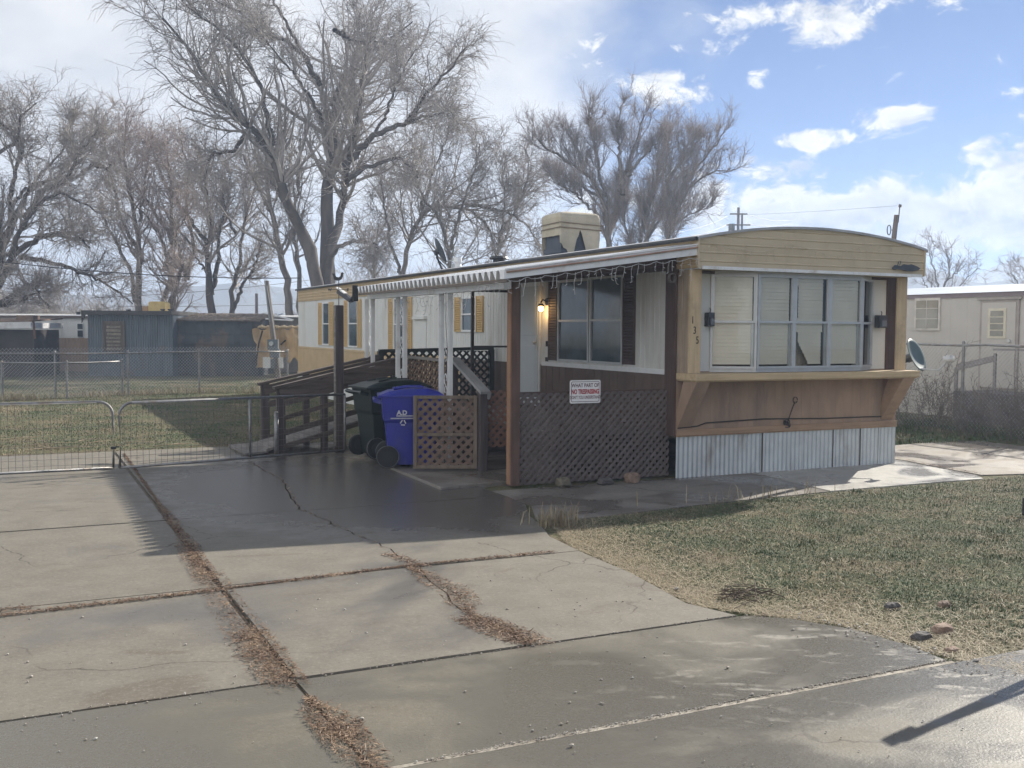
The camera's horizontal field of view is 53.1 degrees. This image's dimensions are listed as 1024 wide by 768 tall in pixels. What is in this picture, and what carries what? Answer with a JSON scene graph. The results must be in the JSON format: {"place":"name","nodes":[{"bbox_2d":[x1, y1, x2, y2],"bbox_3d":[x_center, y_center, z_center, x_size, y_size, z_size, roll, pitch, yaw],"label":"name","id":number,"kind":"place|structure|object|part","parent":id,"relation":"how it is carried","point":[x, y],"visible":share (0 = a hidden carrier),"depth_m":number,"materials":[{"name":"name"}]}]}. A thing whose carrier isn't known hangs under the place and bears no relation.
{"place":"outdoors","nodes":[
{"label":"outdoors","id":0,"kind":"place"},
{"bbox_2d":[0,261,293,278],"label":"power line","id":1,"kind":"object","parent":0,"point":[146,274],"visible":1,"depth_m":40.73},
{"bbox_2d":[0,380,359,455],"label":"back lawn grass","id":2,"kind":"structure","parent":0,"point":[187,384],"depth_m":20.47,"materials":[{"name":"green plant"}]},
{"bbox_2d":[94,280,307,297],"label":"power line","id":3,"kind":"object","parent":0,"point":[202,291],"visible":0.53,"depth_m":61.97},
{"bbox_2d":[130,303,295,306],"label":"power line","id":4,"kind":"object","parent":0,"point":[237,305],"visible":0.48,"depth_m":63.84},
{"bbox_2d":[0,442,735,722],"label":"driveway","id":5,"kind":"structure","parent":0,"point":[77,537],"depth_m":7.20,"materials":[{"name":"concrete"}]},
{"bbox_2d":[0,400,118,474],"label":"yard gate","id":6,"kind":"structure","parent":5,"relation":"on","point":[57,440],"depth_m":12.10,"materials":[{"name":"metal"}]},
{"bbox_2d":[117,393,345,468],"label":"yard gate","id":7,"kind":"structure","parent":5,"relation":"on","point":[249,407],"depth_m":13.28,"materials":[{"name":"metal"}]},
{"bbox_2d":[274,411,277,454],"bbox_3d":[-3.237,0.693,14.091,0.065,0.630,0.068,-1,3,-26],"label":"pipe post","id":8,"kind":"object","parent":5,"relation":"on","point":[276,432],"visible":0.66,"depth_m":14.07,"materials":[{"name":"metal"}]},
{"bbox_2d":[228,355,401,454],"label":"ramp","id":9,"kind":"structure","parent":5,"relation":"on","point":[309,382],"depth_m":14.62,"materials":[{"name":"brown wood"}]},
{"bbox_2d":[334,305,343,452],"bbox_3d":[-2.432,-0.053,14.384,0.120,2.100,0.100,-1,3,-26],"label":"post","id":10,"kind":"object","parent":5,"relation":"on","point":[339,362],"visible":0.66,"depth_m":14.34,"materials":[{"name":"brown wood"}]},
{"bbox_2d":[328,272,348,304],"bbox_3d":[-2.425,-1.333,14.314,0.268,0.464,0.166,-1,3,-26],"label":"weather vane","id":11,"kind":"object","parent":10,"relation":"on","point":[338,279],"visible":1,"depth_m":14.31,"materials":[{"name":"black metal"}]},
{"bbox_2d":[345,377,431,459],"bbox_3d":[-1.682,0.442,13.846,1.014,1.056,0.657,-2,4,-32],"label":"wheelie bin","id":12,"kind":"object","parent":5,"relation":"on","point":[370,437],"visible":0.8,"depth_m":13.58,"materials":[{"name":"black plastic"}]},
{"bbox_2d":[114,453,789,765],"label":"joint dirt","id":13,"kind":"structure","parent":5,"relation":"on","point":[229,599],"depth_m":6.46,"materials":[{"name":"brown soil"}]},
{"bbox_2d":[0,445,978,767],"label":"leaf litter","id":14,"kind":"object","parent":5,"relation":"on","point":[472,619],"visible":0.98,"depth_m":6.00,"materials":[{"name":"brown plant"}]},
{"bbox_2d":[0,371,1023,681],"bbox_3d":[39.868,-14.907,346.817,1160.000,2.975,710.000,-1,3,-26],"label":"ground","id":15,"kind":"structure","parent":0,"point":[172,417],"depth_m":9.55,"materials":[{"name":"plant"}]},
{"bbox_2d":[0,315,62,376],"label":"lean to","id":16,"kind":"object","parent":15,"relation":"on","point":[20,341],"visible":0.9,"depth_m":36.03,"materials":[{"name":"grey metal"}]},
{"bbox_2d":[0,359,123,400],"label":"wire fence","id":17,"kind":"object","parent":15,"relation":"on","point":[66,363],"visible":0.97,"depth_m":25.15,"materials":[{"name":"metal"}]},
{"bbox_2d":[0,61,157,313],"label":"spreading tree","id":18,"kind":"object","parent":15,"relation":"on","point":[77,149],"visible":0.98,"depth_m":44.52,"materials":[{"name":"grey plant"}]},
{"bbox_2d":[0,434,189,450],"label":"fallen twigs","id":19,"kind":"object","parent":15,"relation":"on","point":[86,439],"visible":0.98,"depth_m":15.35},
{"bbox_2d":[81,310,196,375],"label":"storage shed","id":20,"kind":"structure","parent":15,"relation":"on","point":[114,331],"depth_m":36.97,"materials":[{"name":"grey wood"}]},
{"bbox_2d":[102,321,124,350],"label":"boarded window","id":21,"kind":"structure","parent":20,"relation":"in","point":[113,332],"depth_m":36.90,"materials":[{"name":"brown wood"}]},
{"bbox_2d":[0,347,288,397],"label":"wire fence","id":22,"kind":"object","parent":15,"relation":"on","point":[137,353],"visible":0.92,"depth_m":26.80,"materials":[{"name":"metal"}]},
{"bbox_2d":[73,66,223,311],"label":"yard tree","id":23,"kind":"object","parent":15,"relation":"on","point":[174,287],"visible":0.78,"depth_m":50.68,"materials":[{"name":"grey plant"}]},
{"bbox_2d":[0,309,297,372],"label":"neighbour trailer","id":24,"kind":"object","parent":15,"relation":"on","point":[73,333],"visible":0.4,"depth_m":39.97,"materials":[{"name":"white metal"}]},
{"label":"window","id":25,"kind":"part","parent":24,"relation":"part of","materials":[{"name":"glass"}]},
{"bbox_2d":[142,301,169,310],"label":"roof cooler","id":26,"kind":"object","parent":24,"relation":"on","point":[155,305],"visible":0.68,"depth_m":41.50,"materials":[{"name":"yellow metal"}]},
{"bbox_2d":[128,108,287,312],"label":"yard tree","id":27,"kind":"object","parent":15,"relation":"on","point":[211,239],"visible":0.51,"depth_m":54.62,"materials":[{"name":"grey plant"}]},
{"bbox_2d":[176,312,293,375],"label":"tar paper shed","id":28,"kind":"structure","parent":15,"relation":"on","point":[209,331],"depth_m":37.59,"materials":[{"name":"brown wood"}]},
{"bbox_2d":[0,251,489,314],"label":"scrub treeline","id":29,"kind":"object","parent":15,"relation":"on","point":[90,307],"visible":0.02,"depth_m":67.17,"materials":[{"name":"grey plant"}]},
{"bbox_2d":[255,293,257,313],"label":"power pole","id":30,"kind":"object","parent":15,"relation":"on","point":[256,303],"visible":0.35,"depth_m":74.71,"materials":[{"name":"grey wood"}]},
{"bbox_2d":[192,79,344,314],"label":"slim tree","id":31,"kind":"object","parent":15,"relation":"on","point":[290,236],"visible":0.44,"depth_m":49.42,"materials":[{"name":"grey plant"}]},
{"bbox_2d":[264,281,280,377],"bbox_3d":[-8.206,-1.863,35.128,0.459,3.367,0.781,-1,3,-26],"label":"meter pole","id":32,"kind":"object","parent":15,"relation":"on","point":[273,342],"visible":0.92,"depth_m":35.05,"materials":[{"name":"grey wood"}]},
{"bbox_2d":[252,325,297,367],"bbox_3d":[-8.245,-1.328,36.190,1.843,1.535,0.362,0,3,1],"label":"tarpaulin screen","id":33,"kind":"object","parent":15,"relation":"on","point":[288,339],"visible":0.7,"depth_m":36.18,"materials":[{"name":"beige fabric"}]},
{"bbox_2d":[88,0,512,286],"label":"cottonwood tree","id":34,"kind":"object","parent":15,"relation":"on","point":[348,93],"visible":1,"depth_m":43.60,"materials":[{"name":"grey plant"}]},
{"bbox_2d":[0,385,849,529],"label":"tall dry grass","id":35,"kind":"structure","parent":15,"relation":"on","point":[548,521],"depth_m":10.97,"materials":[{"name":"plant"}]},
{"bbox_2d":[343,74,577,278],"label":"arching tree","id":36,"kind":"object","parent":15,"relation":"on","point":[514,190],"visible":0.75,"depth_m":55.11,"materials":[{"name":"grey plant"}]},
{"bbox_2d":[0,615,944,767],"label":"driveway apron","id":37,"kind":"object","parent":15,"relation":"on","point":[414,703],"visible":0.79,"depth_m":4.84,"materials":[{"name":"concrete"}]},
{"bbox_2d":[4,556,1016,764],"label":"gravel","id":38,"kind":"structure","parent":37,"relation":"on","point":[621,723],"depth_m":5.05,"materials":[{"name":"gravel"}]},
{"bbox_2d":[390,450,644,489],"bbox_3d":[-0.222,1.077,13.316,2.880,0.125,3.399,-1,3,-26],"label":"concrete pad","id":39,"kind":"object","parent":15,"relation":"on","point":[442,479],"visible":0.19,"depth_m":12.02,"materials":[{"name":"grey concrete"}]},
{"bbox_2d":[372,385,444,468],"bbox_3d":[-1.307,0.521,12.859,0.874,1.007,0.594,0,3,-9],"label":"wheelie bin","id":40,"kind":"object","parent":39,"relation":"on","point":[396,447],"visible":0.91,"depth_m":12.60,"materials":[{"name":"blue plastic"}]},
{"bbox_2d":[377,290,657,475],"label":"porch deck","id":41,"kind":"structure","parent":39,"relation":"on","point":[491,431],"depth_m":13.15,"materials":[{"name":"brown wood"}]},
{"bbox_2d":[413,395,476,468],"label":"lattice gate","id":42,"kind":"structure","parent":41,"relation":"attached to","point":[444,436],"depth_m":12.39,"materials":[{"name":"brown wood"}]},
{"bbox_2d":[357,243,697,485],"bbox_3d":[-0.168,-0.364,13.761,2.478,2.758,5.550,-1,3,-26],"label":"porch awning","id":43,"kind":"object","parent":39,"relation":"on","point":[627,259],"visible":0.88,"depth_m":11.69,"materials":[{"name":"white metal"}]},
{"bbox_2d":[336,285,357,302],"bbox_3d":[-2.520,-1.375,15.688,0.091,0.259,0.494,-3,4,-44],"label":"floodlight","id":44,"kind":"object","parent":43,"relation":"attached to","point":[346,296],"visible":0.95,"depth_m":15.58,"materials":[{"name":"plastic"}]},
{"bbox_2d":[385,282,503,314],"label":"string lights","id":45,"kind":"object","parent":43,"relation":"hanging from","point":[448,298],"visible":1,"depth_m":12.39,"materials":[{"name":"white plastic"}]},
{"bbox_2d":[519,389,668,484],"bbox_3d":[0.963,0.598,11.938,2.030,1.045,0.069,-1,3,-26],"label":"lattice screen","id":46,"kind":"object","parent":43,"relation":"attached to","point":[603,431],"visible":0.92,"depth_m":11.91,"materials":[{"name":"brown wood"}]},
{"bbox_2d":[570,380,600,403],"bbox_3d":[0.841,0.088,11.768,0.404,0.266,0.006,-1,3,-26],"label":"warning sign","id":47,"kind":"object","parent":46,"relation":"attached to","point":[584,391],"visible":1,"depth_m":11.77,"materials":[{"name":"white plastic"}]},
{"bbox_2d":[507,258,697,300],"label":"string lights","id":48,"kind":"object","parent":43,"relation":"hanging from","point":[596,275],"visible":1,"depth_m":11.16,"materials":[{"name":"white plastic"}]},
{"bbox_2d":[667,273,676,282],"bbox_3d":[1.876,-1.241,12.019,0.109,0.121,0.044,-1,3,-26],"label":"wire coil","id":49,"kind":"object","parent":43,"relation":"hanging from","point":[669,276],"visible":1,"depth_m":12.01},
{"bbox_2d":[295,227,927,477],"bbox_3d":[-0.369,-0.931,20.916,3.762,3.188,18.675,-1,3,-26],"label":"mobile home","id":50,"kind":"object","parent":15,"relation":"on","point":[790,359],"visible":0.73,"depth_m":12.99,"materials":[{"name":"white metal"}]},
{"bbox_2d":[322,302,328,344],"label":"window","id":51,"kind":"structure","parent":50,"relation":"in","point":[325,305],"depth_m":25.92,"materials":[{"name":"grey glass"}]},
{"bbox_2d":[348,301,356,347],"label":"window","id":52,"kind":"structure","parent":50,"relation":"in","point":[352,307],"depth_m":23.85,"materials":[{"name":"grey glass"}]},
{"bbox_2d":[393,297,401,348],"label":"window","id":53,"kind":"structure","parent":50,"relation":"in","point":[400,297],"depth_m":21.17,"materials":[{"name":"white metal"}]},
{"bbox_2d":[433,238,459,268],"bbox_3d":[-1.455,-2.780,22.209,0.496,0.754,0.569,-1,3,-26],"label":"satellite dish","id":54,"kind":"object","parent":50,"relation":"on","point":[439,250],"visible":0.97,"depth_m":22.11,"materials":[{"name":"metal"}]},
{"bbox_2d":[461,296,474,331],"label":"window","id":55,"kind":"structure","parent":50,"relation":"in","point":[466,313],"depth_m":17.79,"materials":[{"name":"grey glass"}]},
{"bbox_2d":[520,286,537,404],"bbox_3d":[0.218,-0.592,15.626,0.060,1.780,0.660,-1,3,-26],"label":"door","id":56,"kind":"structure","parent":50,"relation":"in","point":[529,306],"depth_m":15.56,"materials":[{"name":"metal"}]},
{"bbox_2d":[541,211,600,255],"bbox_3d":[0.978,-2.471,17.113,0.789,0.770,0.691,-1,3,-26],"label":"evaporative cooler","id":57,"kind":"object","parent":50,"relation":"on","point":[564,232],"visible":0.92,"depth_m":16.87,"materials":[{"name":"metal"}]},
{"bbox_2d":[557,278,589,362],"bbox_3d":[0.868,-0.889,14.405,0.050,1.150,0.890,-1,3,-26],"label":"window","id":58,"kind":"structure","parent":50,"relation":"in","point":[572,307],"depth_m":14.41,"materials":[{"name":"glass"}]},
{"bbox_2d":[589,275,622,364],"bbox_3d":[1.258,-0.848,13.601,0.050,1.160,0.840,-1,3,-26],"label":"window","id":59,"kind":"structure","parent":50,"relation":"in","point":[606,296],"depth_m":13.62,"materials":[{"name":"glass"}]},
{"bbox_2d":[710,274,757,368],"bbox_3d":[2.671,-0.752,12.366,0.559,1.133,0.052,0,3,1],"label":"bay window","id":60,"kind":"structure","parent":50,"relation":"in","point":[731,300],"depth_m":12.38,"materials":[{"name":"metal"}]},
{"bbox_2d":[756,275,794,368],"bbox_3d":[3.202,-0.755,12.485,0.565,1.133,0.052,-1,3,-26],"label":"bay window","id":61,"kind":"structure","parent":50,"relation":"in","point":[772,320],"depth_m":12.51,"materials":[{"name":"metal"}]},
{"bbox_2d":[794,276,830,367],"bbox_3d":[3.711,-0.764,12.731,0.565,1.133,0.052,-1,3,-26],"label":"bay window","id":62,"kind":"structure","parent":50,"relation":"in","point":[808,325],"depth_m":12.76,"materials":[{"name":"metal"}]},
{"bbox_2d":[829,277,863,367],"bbox_3d":[4.213,-0.774,12.974,0.550,1.133,0.052,-1,3,-26],"label":"bay window","id":63,"kind":"structure","parent":50,"relation":"in","point":[845,334],"depth_m":13.00,"materials":[{"name":"metal"}]},
{"bbox_2d":[862,278,873,366],"bbox_3d":[4.593,-0.788,13.294,0.050,1.133,0.489,2,4,33],"label":"bay window","id":64,"kind":"structure","parent":50,"relation":"in","point":[871,289],"depth_m":13.46,"materials":[{"name":"metal"}]},
{"bbox_2d":[887,204,901,238],"bbox_3d":[12.536,-2.919,33.875,0.527,6.000,0.206,-1,3,-17],"label":"service mast","id":65,"kind":"object","parent":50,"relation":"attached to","point":[895,226],"visible":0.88,"depth_m":33.72,"materials":[{"name":"black metal"}]},
{"bbox_2d":[905,339,954,370],"bbox_3d":[5.529,-0.360,13.870,0.885,0.504,0.343,1,3,3],"label":"satellite dish","id":66,"kind":"object","parent":50,"relation":"attached to","point":[915,355],"visible":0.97,"depth_m":13.89,"materials":[{"name":"grey metal"}]},
{"bbox_2d":[510,61,754,246],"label":"round tree","id":67,"kind":"object","parent":15,"relation":"on","point":[662,204],"visible":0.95,"depth_m":51.38,"materials":[{"name":"grey plant"}]},
{"bbox_2d":[493,473,829,519],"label":"walkway","id":68,"kind":"structure","parent":15,"relation":"on","point":[597,500],"depth_m":11.06,"materials":[{"name":"concrete"}]},
{"bbox_2d":[555,477,570,486],"bbox_3d":[0.583,1.103,11.524,0.173,0.111,0.143,-1,3,-26],"label":"rock","id":69,"kind":"object","parent":68,"relation":"on","point":[562,482],"visible":1,"depth_m":11.47,"materials":[{"name":"beige stone"}]},
{"bbox_2d":[596,477,613,484],"bbox_3d":[1.068,1.111,11.693,0.208,0.083,0.132,-1,3,-26],"label":"rock","id":70,"kind":"object","parent":68,"relation":"on","point":[606,481],"visible":1,"depth_m":11.65,"materials":[{"name":"grey stone"}]},
{"bbox_2d":[624,472,640,483],"bbox_3d":[1.390,1.086,11.847,0.190,0.130,0.144,-1,3,-26],"label":"rock","id":71,"kind":"object","parent":68,"relation":"on","point":[630,477],"visible":1,"depth_m":11.80,"materials":[{"name":"stone"}]},
{"bbox_2d":[726,207,750,230],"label":"power pole","id":72,"kind":"object","parent":15,"relation":"on","point":[731,227],"visible":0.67,"depth_m":94.20,"materials":[{"name":"grey metal"}]},
{"bbox_2d":[714,580,784,608],"bbox_3d":[1.556,1.379,6.762,0.524,0.109,0.394,-1,3,-26],"label":"twig pile","id":73,"kind":"object","parent":15,"relation":"on","point":[735,591],"visible":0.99,"depth_m":6.75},
{"bbox_2d":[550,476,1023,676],"bbox_3d":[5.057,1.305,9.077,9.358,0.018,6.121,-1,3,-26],"label":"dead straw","id":74,"kind":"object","parent":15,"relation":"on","point":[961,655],"visible":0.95,"depth_m":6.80,"materials":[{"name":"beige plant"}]},
{"bbox_2d":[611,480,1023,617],"bbox_3d":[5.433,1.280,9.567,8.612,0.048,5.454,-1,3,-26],"label":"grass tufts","id":75,"kind":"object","parent":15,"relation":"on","point":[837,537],"visible":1,"depth_m":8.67,"materials":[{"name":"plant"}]},
{"bbox_2d":[884,602,900,610],"bbox_3d":[2.434,1.426,6.554,0.119,0.063,0.068,-1,3,-26],"label":"stone","id":76,"kind":"object","parent":15,"relation":"on","point":[891,605],"visible":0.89,"depth_m":6.53,"materials":[{"name":"grey stone"}]},
{"bbox_2d":[910,631,931,643],"bbox_3d":[2.351,1.457,5.881,0.135,0.074,0.073,-1,3,-26],"label":"stone","id":77,"kind":"object","parent":15,"relation":"on","point":[918,636],"visible":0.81,"depth_m":5.85,"materials":[{"name":"grey stone"}]},
{"bbox_2d":[895,340,980,431],"bbox_3d":[7.061,0.010,18.817,2.032,1.760,2.502,-1,3,-26],"label":"bare bush","id":78,"kind":"object","parent":15,"relation":"on","point":[908,402],"visible":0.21,"depth_m":18.49,"materials":[{"name":"brown plant"}]},
{"bbox_2d":[931,622,953,635],"bbox_3d":[2.533,1.449,6.035,0.148,0.077,0.084,-1,3,-26],"label":"stone","id":79,"kind":"object","parent":15,"relation":"on","point":[942,628],"visible":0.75,"depth_m":6.00,"materials":[{"name":"brown stone"}]},
{"bbox_2d":[937,600,950,608],"bbox_3d":[2.790,1.427,6.616,0.112,0.057,0.066,-1,3,-26],"label":"stone","id":80,"kind":"object","parent":15,"relation":"on","point":[944,603],"visible":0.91,"depth_m":6.59,"materials":[{"name":"brown stone"}]},
{"bbox_2d":[901,367,1000,435],"bbox_3d":[7.268,0.282,17.875,1.894,1.293,2.320,-1,3,-26],"label":"bare bush","id":81,"kind":"object","parent":15,"relation":"on","point":[939,413],"visible":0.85,"depth_m":17.60,"materials":[{"name":"brown plant"}]},
{"bbox_2d":[944,646,959,654],"bbox_3d":[2.433,1.478,5.666,0.097,0.052,0.055,-1,3,-26],"label":"stone","id":82,"kind":"object","parent":15,"relation":"on","point":[953,649],"visible":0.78,"depth_m":5.65,"materials":[{"name":"beige stone"}]},
{"bbox_2d":[908,226,997,287],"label":"tree","id":83,"kind":"object","parent":15,"relation":"on","point":[956,267],"visible":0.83,"depth_m":79.16,"materials":[{"name":"grey plant"}]},
{"bbox_2d":[896,341,1023,435],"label":"wire fence","id":84,"kind":"object","parent":15,"relation":"on","point":[963,345],"visible":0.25,"depth_m":18.06,"materials":[{"name":"metal"}]},
{"bbox_2d":[897,284,1023,416],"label":"neighbour home","id":85,"kind":"object","parent":15,"relation":"on","point":[989,314],"visible":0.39,"depth_m":21.20,"materials":[{"name":"beige metal"}]},
{"bbox_2d":[914,298,940,329],"bbox_3d":[8.920,-1.498,22.025,0.052,0.693,0.682,-1,3,-26],"label":"window","id":86,"kind":"structure","parent":85,"relation":"in","point":[927,312],"depth_m":21.99,"materials":[{"name":"white glass"}]},
{"bbox_2d":[980,302,1016,388],"bbox_3d":[9.685,-0.774,20.440,0.080,1.696,0.776,-1,3,-26],"label":"door","id":87,"kind":"structure","parent":85,"relation":"in","point":[998,319],"depth_m":20.39,"materials":[{"name":"beige"}]},
{"bbox_2d":[943,359,1023,443],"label":"bare bush","id":88,"kind":"object","parent":15,"relation":"on","point":[1001,414],"visible":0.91,"depth_m":16.74,"materials":[{"name":"brown plant"}]},
{"bbox_2d":[953,348,1023,428],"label":"entry steps","id":89,"kind":"structure","parent":15,"relation":"on","point":[995,391],"depth_m":19.42,"materials":[{"name":"wood"}]},
{"bbox_2d":[959,380,1023,440],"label":"bare bush","id":90,"kind":"object","parent":15,"relation":"on","point":[1019,394],"visible":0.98,"depth_m":16.30,"materials":[{"name":"brown plant"}]},
{"bbox_2d":[992,249,1023,283],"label":"tree","id":91,"kind":"object","parent":15,"relation":"on","point":[1015,269],"visible":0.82,"depth_m":84.27,"materials":[{"name":"grey plant"}]},
{"bbox_2d":[1022,497,1023,514],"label":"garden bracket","id":92,"kind":"object","parent":15,"relation":"on","point":[1023,506],"visible":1,"depth_m":9.83,"materials":[{"name":"black metal"}]},
{"bbox_2d":[0,0,1023,294],"label":"sky","id":93,"kind":"structure","parent":0,"point":[850,105],"materials":[{"name":"blue"}]},
{"bbox_2d":[4,268,1023,314],"bbox_3d":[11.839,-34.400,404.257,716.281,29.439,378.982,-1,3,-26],"label":"hills","id":94,"kind":"structure","parent":0,"point":[221,300],"depth_m":400.32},
{"bbox_2d":[405,649,1023,767],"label":"street","id":95,"kind":"structure","parent":0,"point":[796,735],"depth_m":4.47,"materials":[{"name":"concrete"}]},
{"bbox_2d":[386,661,954,767],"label":"joint sand","id":96,"kind":"structure","parent":95,"relation":"on","point":[670,715],"depth_m":4.67,"materials":[{"name":"beige sand"}]},
{"bbox_2d":[754,460,982,491],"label":"front path","id":97,"kind":"structure","parent":0,"point":[896,473],"depth_m":12.52,"materials":[{"name":"concrete"}]},
{"bbox_2d":[895,439,1023,475],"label":"side path","id":98,"kind":"structure","parent":0,"point":[983,458],"depth_m":14.56,"materials":[{"name":"grey concrete"}]},
{"bbox_2d":[895,415,1023,444],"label":"side yard grass","id":99,"kind":"structure","parent":0,"point":[900,438],"depth_m":17.62,"materials":[{"name":"plant"}]},
{"bbox_2d":[967,256,1023,282],"bbox_3d":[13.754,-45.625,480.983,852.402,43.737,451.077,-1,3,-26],"label":"mountains","id":100,"kind":"structure","parent":0,"point":[999,275],"depth_m":487.49,"materials":[{"name":"white snow"}]}
]}

